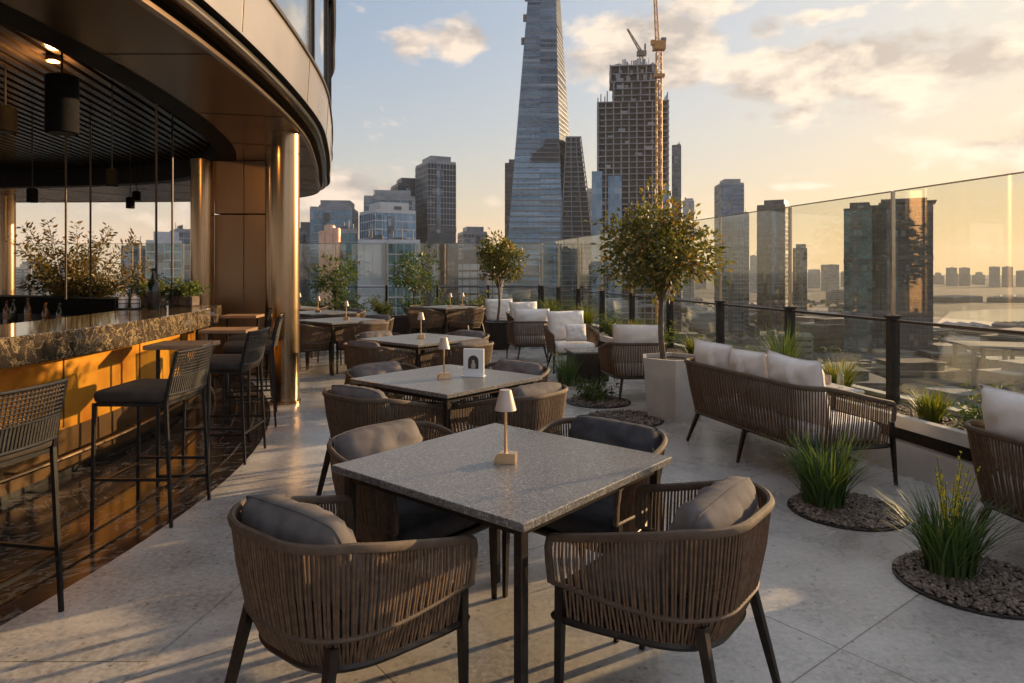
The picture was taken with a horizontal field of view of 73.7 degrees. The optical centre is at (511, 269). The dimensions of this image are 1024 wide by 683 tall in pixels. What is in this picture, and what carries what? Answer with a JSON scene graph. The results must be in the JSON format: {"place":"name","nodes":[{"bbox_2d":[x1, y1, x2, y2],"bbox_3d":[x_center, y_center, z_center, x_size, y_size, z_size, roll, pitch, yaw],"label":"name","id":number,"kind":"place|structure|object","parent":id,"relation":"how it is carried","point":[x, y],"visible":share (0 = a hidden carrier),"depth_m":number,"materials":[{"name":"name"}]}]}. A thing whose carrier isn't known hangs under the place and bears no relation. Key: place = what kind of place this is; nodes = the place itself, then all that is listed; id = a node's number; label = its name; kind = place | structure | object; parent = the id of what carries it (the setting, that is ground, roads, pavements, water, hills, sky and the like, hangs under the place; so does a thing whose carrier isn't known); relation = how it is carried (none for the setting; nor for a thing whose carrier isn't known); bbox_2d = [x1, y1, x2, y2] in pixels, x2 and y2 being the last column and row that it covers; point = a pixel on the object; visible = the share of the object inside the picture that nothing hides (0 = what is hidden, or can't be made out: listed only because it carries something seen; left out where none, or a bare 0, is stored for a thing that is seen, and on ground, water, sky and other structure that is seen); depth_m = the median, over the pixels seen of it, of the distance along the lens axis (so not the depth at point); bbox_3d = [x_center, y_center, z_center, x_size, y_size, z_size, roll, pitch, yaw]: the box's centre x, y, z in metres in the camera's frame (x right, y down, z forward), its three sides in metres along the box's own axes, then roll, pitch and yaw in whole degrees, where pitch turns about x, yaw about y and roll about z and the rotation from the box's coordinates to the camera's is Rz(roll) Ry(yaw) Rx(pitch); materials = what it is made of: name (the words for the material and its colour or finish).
{"place":"outdoors","nodes":[
{"label":"outdoors","id":0,"kind":"place"},
{"bbox_2d":[0,375,269,625],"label":"dark floor","id":1,"kind":"structure","parent":0,"point":[26,517],"depth_m":4.39,"materials":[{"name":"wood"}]},
{"bbox_2d":[0,378,68,611],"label":"bar stool","id":2,"kind":"object","parent":1,"relation":"on","point":[26,440],"visible":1,"depth_m":2.87,"materials":[{"name":"black metal"}]},
{"bbox_2d":[0,295,131,324],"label":"bar","id":3,"kind":"object","parent":1,"relation":"on","point":[76,305],"depth_m":8.42,"materials":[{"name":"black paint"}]},
{"bbox_2d":[0,305,220,502],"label":"bar counter","id":4,"kind":"object","parent":1,"relation":"on","point":[88,356],"visible":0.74,"depth_m":5.11,"materials":[{"name":"stone"}]},
{"bbox_2d":[0,376,255,605],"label":"floor trim","id":5,"kind":"structure","parent":1,"relation":"on","point":[79,560],"depth_m":3.82,"materials":[{"name":"brown metal"}]},
{"bbox_2d":[90,343,214,527],"bbox_3d":[-2.174,0.984,4.210,0.549,1.023,0.500,0,0,1],"label":"bar stool","id":6,"kind":"object","parent":1,"relation":"on","point":[163,393],"visible":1,"depth_m":4.01,"materials":[{"name":"black metal"}]},
{"bbox_2d":[143,340,219,477],"bbox_3d":[-2.328,1.006,4.830,0.400,0.980,0.340,0,0,-4],"label":"table","id":7,"kind":"object","parent":1,"relation":"on","point":[174,345],"visible":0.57,"depth_m":4.81,"materials":[{"name":"brown wood"}]},
{"bbox_2d":[182,326,269,465],"bbox_3d":[-2.261,0.984,5.482,0.549,1.023,0.500,0,0,-2],"label":"bar stool","id":8,"kind":"object","parent":1,"relation":"on","point":[247,359],"visible":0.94,"depth_m":5.29,"materials":[{"name":"black metal"}]},
{"bbox_2d":[198,327,257,439],"bbox_3d":[-2.495,1.006,6.020,0.400,0.980,0.340,0,0,-4],"label":"table","id":9,"kind":"object","parent":1,"relation":"on","point":[225,330],"visible":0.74,"depth_m":6.01,"materials":[{"name":"brown wood"}]},
{"bbox_2d":[222,316,282,430],"bbox_3d":[-2.522,0.984,6.666,0.549,1.023,0.500,0,0,-20],"label":"bar stool","id":10,"kind":"object","parent":1,"relation":"on","point":[234,347],"visible":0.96,"depth_m":6.50,"materials":[{"name":"black metal"}]},
{"bbox_2d":[146,231,181,303],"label":"office block","id":11,"kind":"structure","parent":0,"point":[163,258],"depth_m":300.59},
{"bbox_2d":[0,375,331,682],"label":"border paving","id":12,"kind":"structure","parent":0,"point":[123,617],"depth_m":3.23,"materials":[{"name":"stone"}]},
{"bbox_2d":[300,222,309,310],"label":"office block","id":13,"kind":"structure","parent":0,"point":[304,257],"depth_m":419.27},
{"bbox_2d":[319,225,340,310],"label":"cylinder tower","id":14,"kind":"structure","parent":0,"point":[330,234],"depth_m":238.47,"materials":[{"name":"beige concrete"}]},
{"bbox_2d":[364,190,414,210],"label":"office block","id":15,"kind":"structure","parent":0,"point":[400,196],"depth_m":401.64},
{"bbox_2d":[457,226,486,258],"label":"office block","id":16,"kind":"structure","parent":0,"point":[474,234],"depth_m":520.60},
{"bbox_2d":[458,250,500,312],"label":"office block","id":17,"kind":"structure","parent":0,"point":[469,271],"depth_m":299.78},
{"bbox_2d":[1,334,1023,682],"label":"floor","id":18,"kind":"structure","parent":0,"point":[843,606],"depth_m":2.90,"materials":[{"name":"stone"}]},
{"bbox_2d":[0,0,335,404],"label":"canopy building","id":19,"kind":"structure","parent":18,"relation":"on","point":[240,91],"depth_m":7.59,"materials":[{"name":"brown metal"}]},
{"bbox_2d":[0,68,16,133],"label":"ceiling spotlight","id":20,"kind":"object","parent":19,"relation":"attached to","point":[8,119],"visible":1,"depth_m":6.16,"materials":[{"name":"black paint"}]},
{"bbox_2d":[44,52,78,135],"bbox_3d":[-3.360,-1.426,5.100,0.220,0.814,0.220,0,0,0],"label":"ceiling spotlight","id":21,"kind":"object","parent":19,"relation":"attached to","point":[61,103],"visible":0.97,"depth_m":5.01,"materials":[{"name":"black paint"}]},
{"bbox_2d":[275,0,328,90],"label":"upper window","id":22,"kind":"structure","parent":19,"relation":"in","point":[299,12],"depth_m":7.17,"materials":[{"name":"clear glass"}]},
{"bbox_2d":[16,243,540,314],"bbox_3d":[-7.367,0.425,16.600,16.130,2.149,0.120,0,0,0],"label":"glass balustrade","id":23,"kind":"object","parent":18,"relation":"on","point":[386,287],"visible":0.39,"depth_m":16.59,"materials":[{"name":"glass"}]},
{"bbox_2d":[300,324,330,373],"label":"dining chair","id":24,"kind":"object","parent":18,"relation":"on","point":[309,344],"visible":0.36,"depth_m":9.69,"materials":[{"name":"brown wicker"}]},
{"bbox_2d":[300,317,383,375],"bbox_3d":[-2.600,1.125,10.300,0.950,0.750,0.950,0,0,40],"label":"dining table","id":25,"kind":"object","parent":18,"relation":"on","point":[332,323],"visible":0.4,"depth_m":9.95,"materials":[{"name":"stone"}]},
{"bbox_2d":[214,315,485,333],"bbox_3d":[-5.000,1.290,16.150,10.600,0.420,0.500,0,0,0],"label":"planter","id":26,"kind":"object","parent":18,"relation":"on","point":[400,324],"depth_m":15.90,"materials":[{"name":"brown metal"}]},
{"bbox_2d":[307,251,360,309],"bbox_3d":[-4.165,0.304,16.108,1.212,1.558,1.217,0,0,0],"label":"young tree","id":27,"kind":"object","parent":26,"relation":"on","point":[322,283],"visible":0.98,"depth_m":15.96,"materials":[{"name":"green plant"}]},
{"bbox_2d":[386,245,441,304],"bbox_3d":[-2.397,0.234,16.161,1.203,1.697,1.315,0,0,23],"label":"young tree","id":28,"kind":"object","parent":26,"relation":"on","point":[416,283],"visible":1,"depth_m":16.09,"materials":[{"name":"green plant"}]},
{"bbox_2d":[224,495,477,682],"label":"dining chair","id":29,"kind":"object","parent":18,"relation":"on","point":[403,608],"visible":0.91,"depth_m":1.98,"materials":[{"name":"wicker"}]},
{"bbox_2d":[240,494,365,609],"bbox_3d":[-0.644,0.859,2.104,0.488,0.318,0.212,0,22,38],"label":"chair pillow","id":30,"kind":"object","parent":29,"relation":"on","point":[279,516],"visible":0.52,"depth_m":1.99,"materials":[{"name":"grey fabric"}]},
{"bbox_2d":[334,321,388,373],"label":"dining chair","id":31,"kind":"object","parent":18,"relation":"on","point":[339,332],"visible":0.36,"depth_m":9.72,"materials":[{"name":"brown wicker"}]},
{"bbox_2d":[342,342,415,399],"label":"dining chair","id":32,"kind":"object","parent":18,"relation":"on","point":[353,356],"visible":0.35,"depth_m":6.79,"materials":[{"name":"brown wicker"}]},
{"bbox_2d":[316,388,442,495],"bbox_3d":[-0.846,1.126,4.309,0.659,0.753,0.608,0,0,38],"label":"dining chair","id":33,"kind":"object","parent":18,"relation":"on","point":[337,407],"visible":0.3,"depth_m":4.09,"materials":[{"name":"brown wicker"}]},
{"bbox_2d":[330,384,392,426],"bbox_3d":[-0.924,0.859,4.209,0.488,0.318,0.212,0,22,38],"label":"chair pillow","id":34,"kind":"object","parent":33,"relation":"on","point":[352,391],"visible":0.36,"depth_m":4.09,"materials":[{"name":"grey fabric"}]},
{"bbox_2d":[345,363,442,422],"bbox_3d":[-0.906,1.126,5.163,0.608,0.753,0.659,0,0,40],"label":"dining chair","id":35,"kind":"object","parent":18,"relation":"on","point":[403,365],"visible":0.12,"depth_m":5.27,"materials":[{"name":"brown wicker"}]},
{"bbox_2d":[350,361,405,398],"bbox_3d":[-1.016,0.859,5.229,0.212,0.318,0.488,-28,-17,37],"label":"chair pillow","id":36,"kind":"object","parent":35,"relation":"on","point":[369,369],"visible":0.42,"depth_m":5.17,"materials":[{"name":"grey fabric"}]},
{"bbox_2d":[327,421,496,599],"bbox_3d":[-0.473,1.126,3.061,0.608,0.753,0.659,0,0,40],"label":"dining chair","id":37,"kind":"object","parent":18,"relation":"on","point":[381,516],"visible":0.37,"depth_m":2.82,"materials":[{"name":"wicker"}]},
{"bbox_2d":[334,419,422,492],"bbox_3d":[-0.590,0.859,3.120,0.212,0.318,0.488,-28,-17,37],"label":"chair pillow","id":38,"kind":"object","parent":37,"relation":"on","point":[359,442],"visible":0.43,"depth_m":3.05,"materials":[{"name":"grey fabric"}]},
{"bbox_2d":[359,333,481,399],"bbox_3d":[-1.000,1.125,7.500,0.950,0.750,0.950,0,0,40],"label":"dining table","id":39,"kind":"object","parent":18,"relation":"on","point":[414,342],"visible":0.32,"depth_m":7.27,"materials":[{"name":"stone"}]},
{"bbox_2d":[406,308,444,333],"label":"dining chair","id":40,"kind":"object","parent":18,"relation":"on","point":[429,323],"visible":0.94,"depth_m":13.34,"materials":[{"name":"brown wicker"}]},
{"bbox_2d":[350,364,542,434],"bbox_3d":[-0.450,1.125,4.780,0.950,0.750,0.950,0,0,40],"label":"dining table","id":41,"kind":"object","parent":18,"relation":"on","point":[425,383],"visible":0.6,"depth_m":4.56,"materials":[{"name":"grey stone"}]},
{"bbox_2d":[461,348,485,376],"bbox_3d":[-0.270,0.652,4.820,0.160,0.195,0.075,0,0,12],"label":"menu stand","id":42,"kind":"object","parent":41,"relation":"on","point":[473,362],"visible":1,"depth_m":4.81,"materials":[{"name":"paper"}]},
{"bbox_2d":[420,341,494,403],"bbox_3d":[-0.528,1.126,7.104,0.608,0.753,0.659,0,0,40],"label":"dining chair","id":43,"kind":"object","parent":18,"relation":"on","point":[438,353],"visible":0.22,"depth_m":6.90,"materials":[{"name":"brown wicker"}]},
{"bbox_2d":[447,308,484,332],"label":"dining chair","id":44,"kind":"object","parent":18,"relation":"on","point":[456,322],"visible":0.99,"depth_m":13.40,"materials":[{"name":"brown wicker"}]},
{"bbox_2d":[484,320,508,349],"bbox_3d":[-0.260,1.235,13.000,0.540,0.530,0.540,0,0,0],"label":"plant pot","id":45,"kind":"object","parent":18,"relation":"on","point":[496,331],"visible":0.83,"depth_m":12.80,"materials":[{"name":"grey metal"}]},
{"bbox_2d":[475,227,530,321],"bbox_3d":[-0.169,0.110,13.041,1.072,1.866,1.167,0,0,0],"label":"terrace tree","id":46,"kind":"object","parent":45,"relation":"on","point":[492,256],"visible":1,"depth_m":12.88,"materials":[{"name":"green plant"}]},
{"bbox_2d":[451,362,549,429],"bbox_3d":[-0.054,1.126,5.252,0.659,0.753,0.608,0,0,40],"label":"dining chair","id":47,"kind":"object","parent":18,"relation":"on","point":[546,369],"visible":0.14,"depth_m":5.25,"materials":[{"name":"brown wicker"}]},
{"bbox_2d":[491,359,542,396],"bbox_3d":[0.027,0.859,5.348,0.488,0.318,0.212,0,-22,40],"label":"chair pillow","id":48,"kind":"object","parent":47,"relation":"on","point":[520,366],"visible":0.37,"depth_m":5.30,"materials":[{"name":"grey fabric"}]},
{"bbox_2d":[332,423,671,682],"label":"dining table","id":49,"kind":"object","parent":18,"relation":"on","point":[546,479],"visible":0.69,"depth_m":2.50,"materials":[{"name":"stone"}]},
{"bbox_2d":[494,389,516,464],"bbox_3d":[-0.025,0.608,2.660,0.085,0.284,0.085,0,0,10],"label":"table lamp","id":50,"kind":"object","parent":49,"relation":"on","point":[505,403],"visible":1,"depth_m":2.64,"materials":[{"name":"beige metal"}]},
{"bbox_2d":[451,384,567,434],"bbox_3d":[0.021,1.126,4.384,0.608,0.753,0.659,0,0,40],"label":"dining chair","id":51,"kind":"object","parent":18,"relation":"on","point":[552,403],"visible":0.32,"depth_m":4.16,"materials":[{"name":"brown wicker"}]},
{"bbox_2d":[502,381,561,428],"bbox_3d":[0.131,0.859,4.318,0.212,0.318,0.488,28,16,37],"label":"chair pillow","id":52,"kind":"object","parent":51,"relation":"on","point":[535,389],"visible":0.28,"depth_m":4.19,"materials":[{"name":"grey fabric"}]},
{"bbox_2d":[506,308,549,362],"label":"lounge chair","id":53,"kind":"object","parent":18,"relation":"on","point":[528,329],"visible":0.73,"depth_m":11.04,"materials":[{"name":"wicker"}]},
{"bbox_2d":[543,310,599,373],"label":"lounge chair","id":54,"kind":"object","parent":18,"relation":"on","point":[555,332],"visible":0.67,"depth_m":10.30,"materials":[{"name":"white fabric"}]},
{"bbox_2d":[502,417,667,642],"bbox_3d":[0.364,1.126,3.149,0.659,0.753,0.608,0,0,40],"label":"dining chair","id":55,"kind":"object","parent":18,"relation":"on","point":[614,512],"visible":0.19,"depth_m":2.88,"materials":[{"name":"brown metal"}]},
{"bbox_2d":[568,415,658,452],"bbox_3d":[0.461,0.859,3.233,0.488,0.318,0.212,0,-22,40],"label":"chair pillow","id":56,"kind":"object","parent":55,"relation":"on","point":[620,433],"visible":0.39,"depth_m":3.17,"materials":[{"name":"grey fabric"}]},
{"bbox_2d":[564,347,608,381],"bbox_3d":[1.020,1.279,9.250,0.520,0.398,0.520,0,0,-10],"label":"table","id":57,"kind":"object","parent":18,"relation":"on","point":[590,365],"visible":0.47,"depth_m":9.02,"materials":[{"name":"stone"}]},
{"bbox_2d":[566,395,630,408],"bbox_3d":[0.980,1.484,7.750,0.733,0.036,0.733,0,0,0],"label":"gravel bed","id":58,"kind":"object","parent":18,"relation":"on","point":[611,401],"visible":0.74,"depth_m":7.61,"materials":[{"name":"gravel"}]},
{"bbox_2d":[571,374,619,402],"bbox_3d":[0.927,1.350,7.827,0.608,0.332,0.549,0,0,42],"label":"shrub","id":59,"kind":"object","parent":58,"relation":"on","point":[595,392],"visible":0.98,"depth_m":7.78,"materials":[{"name":"green plant"}]},
{"bbox_2d":[587,409,663,426],"bbox_3d":[1.120,1.483,6.850,0.793,0.037,0.793,0,0,0],"label":"gravel bed","id":60,"kind":"object","parent":18,"relation":"on","point":[638,416],"visible":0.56,"depth_m":6.92,"materials":[{"name":"gravel"}]},
{"bbox_2d":[598,324,668,401],"bbox_3d":[1.440,1.063,8.055,0.728,0.882,0.718,0,0,-4],"label":"lounge chair","id":61,"kind":"object","parent":18,"relation":"on","point":[630,346],"visible":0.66,"depth_m":7.80,"materials":[{"name":"wicker"}]},
{"bbox_2d":[544,480,780,682],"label":"dining chair","id":62,"kind":"object","parent":18,"relation":"on","point":[619,591],"visible":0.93,"depth_m":2.10,"materials":[{"name":"brown wicker"}]},
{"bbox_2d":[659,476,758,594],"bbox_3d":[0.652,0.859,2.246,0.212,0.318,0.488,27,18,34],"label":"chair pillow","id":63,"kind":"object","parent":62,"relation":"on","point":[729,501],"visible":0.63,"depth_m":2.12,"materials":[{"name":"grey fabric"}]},
{"bbox_2d":[643,352,700,421],"bbox_3d":[1.660,1.194,7.020,0.667,0.612,0.699,0,0,0],"label":"tree pot","id":64,"kind":"object","parent":18,"relation":"on","point":[668,394],"visible":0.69,"depth_m":6.77,"materials":[{"name":"concrete"}]},
{"bbox_2d":[585,176,735,359],"bbox_3d":[1.492,-0.005,7.047,1.500,1.878,1.530,0,0,0],"label":"terrace tree","id":65,"kind":"object","parent":64,"relation":"on","point":[658,253],"visible":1,"depth_m":6.85,"materials":[{"name":"green plant"}]},
{"bbox_2d":[540,171,1023,404],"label":"glass balustrade","id":66,"kind":"object","parent":18,"relation":"on","point":[893,321],"visible":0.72,"depth_m":6.91,"materials":[{"name":"glass"}]},
{"bbox_2d":[684,337,897,489],"bbox_3d":[2.075,1.050,5.421,0.759,0.908,1.649,0,0,-18],"label":"sofa","id":67,"kind":"object","parent":18,"relation":"on","point":[769,392],"visible":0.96,"depth_m":4.92,"materials":[{"name":"wicker"}]},
{"bbox_2d":[591,324,994,502],"bbox_3d":[2.764,1.286,6.937,0.675,0.428,18.350,0,0,-13],"label":"planter","id":68,"kind":"object","parent":18,"relation":"on","point":[922,445],"visible":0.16,"depth_m":4.90,"materials":[{"name":"stone"}]},
{"bbox_2d":[739,315,826,359],"bbox_3d":[2.657,0.773,6.701,0.933,0.673,0.928,0,0,0],"label":"planter plant","id":69,"kind":"object","parent":68,"relation":"on","point":[786,350],"visible":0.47,"depth_m":6.66,"materials":[{"name":"green plant"}]},
{"bbox_2d":[814,355,876,395],"bbox_3d":[2.883,0.924,6.002,0.580,0.371,0.606,0,0,0],"label":"planter plant","id":70,"kind":"object","parent":68,"relation":"on","point":[844,378],"visible":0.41,"depth_m":5.95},
{"bbox_2d":[898,386,959,422],"bbox_3d":[3.070,0.984,5.002,0.444,0.252,0.450,0,0,0],"label":"planter plant","id":71,"kind":"object","parent":68,"relation":"on","point":[930,410],"visible":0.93,"depth_m":4.97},
{"bbox_2d":[943,381,1012,428],"bbox_3d":[3.228,0.932,4.590,0.545,0.370,0.574,0,0,0],"label":"planter plant","id":72,"kind":"object","parent":68,"relation":"on","point":[972,413],"visible":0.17,"depth_m":4.69,"materials":[{"name":"green plant"}]},
{"bbox_2d":[787,492,909,531],"bbox_3d":[2.080,1.483,4.250,0.683,0.037,0.683,0,0,0],"label":"gravel bed","id":73,"kind":"object","parent":18,"relation":"on","point":[860,512],"visible":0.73,"depth_m":4.13,"materials":[{"name":"gravel"}]},
{"bbox_2d":[753,423,893,510],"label":"ornamental grass","id":74,"kind":"object","parent":73,"relation":"on","point":[823,485],"depth_m":4.27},
{"bbox_2d":[892,550,1023,619],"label":"gravel bed","id":75,"kind":"object","parent":18,"relation":"on","point":[993,588],"visible":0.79,"depth_m":3.19,"materials":[{"name":"gravel"}]},
{"bbox_2d":[869,451,1023,579],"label":"ornamental grass","id":76,"kind":"object","parent":75,"relation":"on","point":[951,548],"depth_m":3.31,"materials":[{"name":"plant"}]},
{"bbox_2d":[964,384,1023,534],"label":"lounge chair","id":77,"kind":"object","parent":18,"relation":"on","point":[996,444],"visible":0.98,"depth_m":3.50,"materials":[{"name":"wicker"}]},
{"bbox_2d":[16,0,1023,274],"label":"sky","id":78,"kind":"structure","parent":0,"point":[799,102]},
{"bbox_2d":[46,282,1023,353],"bbox_3d":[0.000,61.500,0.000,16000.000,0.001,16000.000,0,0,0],"label":"ground","id":79,"kind":"structure","parent":0,"point":[940,310],"depth_m":1647.27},
{"bbox_2d":[121,236,145,295],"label":"office block","id":80,"kind":"structure","parent":79,"relation":"on","point":[139,251],"depth_m":320.38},
{"bbox_2d":[309,200,358,302],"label":"office block","id":81,"kind":"structure","parent":79,"relation":"on","point":[337,213],"depth_m":359.14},
{"bbox_2d":[341,222,357,309],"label":"office block","id":82,"kind":"structure","parent":79,"relation":"on","point":[349,235],"depth_m":250.23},
{"bbox_2d":[358,235,387,314],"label":"office block","id":83,"kind":"structure","parent":79,"relation":"on","point":[372,265],"depth_m":239.96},
{"bbox_2d":[359,202,415,239],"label":"office block","id":84,"kind":"structure","parent":79,"relation":"on","point":[385,219],"depth_m":333.31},
{"bbox_2d":[388,228,419,314],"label":"office block","id":85,"kind":"structure","parent":79,"relation":"on","point":[395,251],"depth_m":237.75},
{"bbox_2d":[415,156,455,242],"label":"office tower","id":86,"kind":"structure","parent":79,"relation":"on","point":[435,193],"depth_m":422.20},
{"bbox_2d":[420,233,458,312],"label":"office block","id":87,"kind":"structure","parent":79,"relation":"on","point":[448,265],"depth_m":260.22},
{"bbox_2d":[502,0,591,313],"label":"glass tower","id":88,"kind":"structure","parent":79,"relation":"on","point":[549,201],"depth_m":500.00,"materials":[{"name":"glass"}]},
{"bbox_2d":[592,58,669,332],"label":"construction tower","id":89,"kind":"structure","parent":79,"relation":"on","point":[623,173],"depth_m":455.28,"materials":[{"name":"concrete"}]},
{"bbox_2d":[650,0,665,323],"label":"tower crane","id":90,"kind":"object","parent":79,"relation":"on","point":[658,45],"visible":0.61,"depth_m":430.37,"materials":[{"name":"orange paint"}]},
{"bbox_2d":[672,141,680,331],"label":"office tower","id":91,"kind":"structure","parent":79,"relation":"on","point":[676,171],"depth_m":619.77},
{"bbox_2d":[714,179,743,336],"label":"office tower","id":92,"kind":"structure","parent":79,"relation":"on","point":[728,196],"depth_m":619.25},
{"bbox_2d":[744,212,748,335],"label":"office tower","id":93,"kind":"structure","parent":79,"relation":"on","point":[746,271],"depth_m":639.43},
{"bbox_2d":[757,199,787,336],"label":"office tower","id":94,"kind":"structure","parent":79,"relation":"on","point":[772,258],"depth_m":521.17,"materials":[{"name":"glass"}]},
{"bbox_2d":[793,244,806,315],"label":"office tower","id":95,"kind":"structure","parent":79,"relation":"on","point":[799,276],"depth_m":699.99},
{"bbox_2d":[800,317,843,352],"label":"building","id":96,"kind":"structure","parent":79,"relation":"on","point":[829,332],"depth_m":507.99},
{"bbox_2d":[822,365,885,391],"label":"building","id":97,"kind":"structure","parent":79,"relation":"on","point":[879,383],"depth_m":275.78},
{"bbox_2d":[843,202,872,356],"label":"office tower","id":98,"kind":"structure","parent":79,"relation":"on","point":[858,260],"depth_m":423.91,"materials":[{"name":"glass"}]},
{"bbox_2d":[870,197,936,355],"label":"office tower","id":99,"kind":"structure","parent":79,"relation":"on","point":[914,257],"depth_m":428.36,"materials":[{"name":"glass"}]},
{"bbox_2d":[874,358,971,394],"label":"building","id":100,"kind":"structure","parent":79,"relation":"on","point":[915,372],"depth_m":331.96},
{"bbox_2d":[908,386,981,412],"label":"building","id":101,"kind":"structure","parent":79,"relation":"on","point":[960,394],"depth_m":280.54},
{"bbox_2d":[916,343,980,369],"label":"building","id":102,"kind":"structure","parent":79,"relation":"on","point":[942,352],"depth_m":407.55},
{"bbox_2d":[947,341,1023,387],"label":"pavilion","id":103,"kind":"structure","parent":79,"relation":"on","point":[983,361],"depth_m":333.25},
{"bbox_2d":[976,359,1023,393],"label":"building","id":104,"kind":"structure","parent":79,"relation":"on","point":[1008,372],"depth_m":279.39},
{"bbox_2d":[979,327,1023,356],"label":"building","id":105,"kind":"structure","parent":79,"relation":"on","point":[1004,337],"depth_m":413.96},
{"bbox_2d":[548,350,585,386],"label":"ornamental grass","id":106,"kind":"object","parent":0,"point":[566,378],"depth_m":8.82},
{"bbox_2d":[937,309,1023,325],"bbox_3d":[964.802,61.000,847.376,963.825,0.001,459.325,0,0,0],"label":"river","id":107,"kind":"structure","parent":0,"point":[989,316],"depth_m":895.99,"materials":[{"name":"liquid"}]},
{"bbox_3d":[-6.550,1.040,10.100,0.624,0.920,0.624,0,0,0],"label":"floor pot","id":108,"kind":"object","parent":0,"visible":0},
{"bbox_2d":[5,217,151,296],"bbox_3d":[-6.346,-0.065,10.131,1.813,1.452,2.037,0,0,42],"label":"olive bush","id":109,"kind":"object","parent":108,"relation":"on","point":[77,282],"visible":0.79,"depth_m":9.95,"materials":[{"name":"green plant"}]},
{"label":"road","id":110,"kind":"structure","parent":0,"visible":0},
{"bbox_2d":[681,299,977,394],"bbox_3d":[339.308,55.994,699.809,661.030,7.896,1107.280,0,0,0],"label":"city trees","id":111,"kind":"object","parent":110,"relation":"on","point":[905,388],"visible":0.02,"depth_m":594.16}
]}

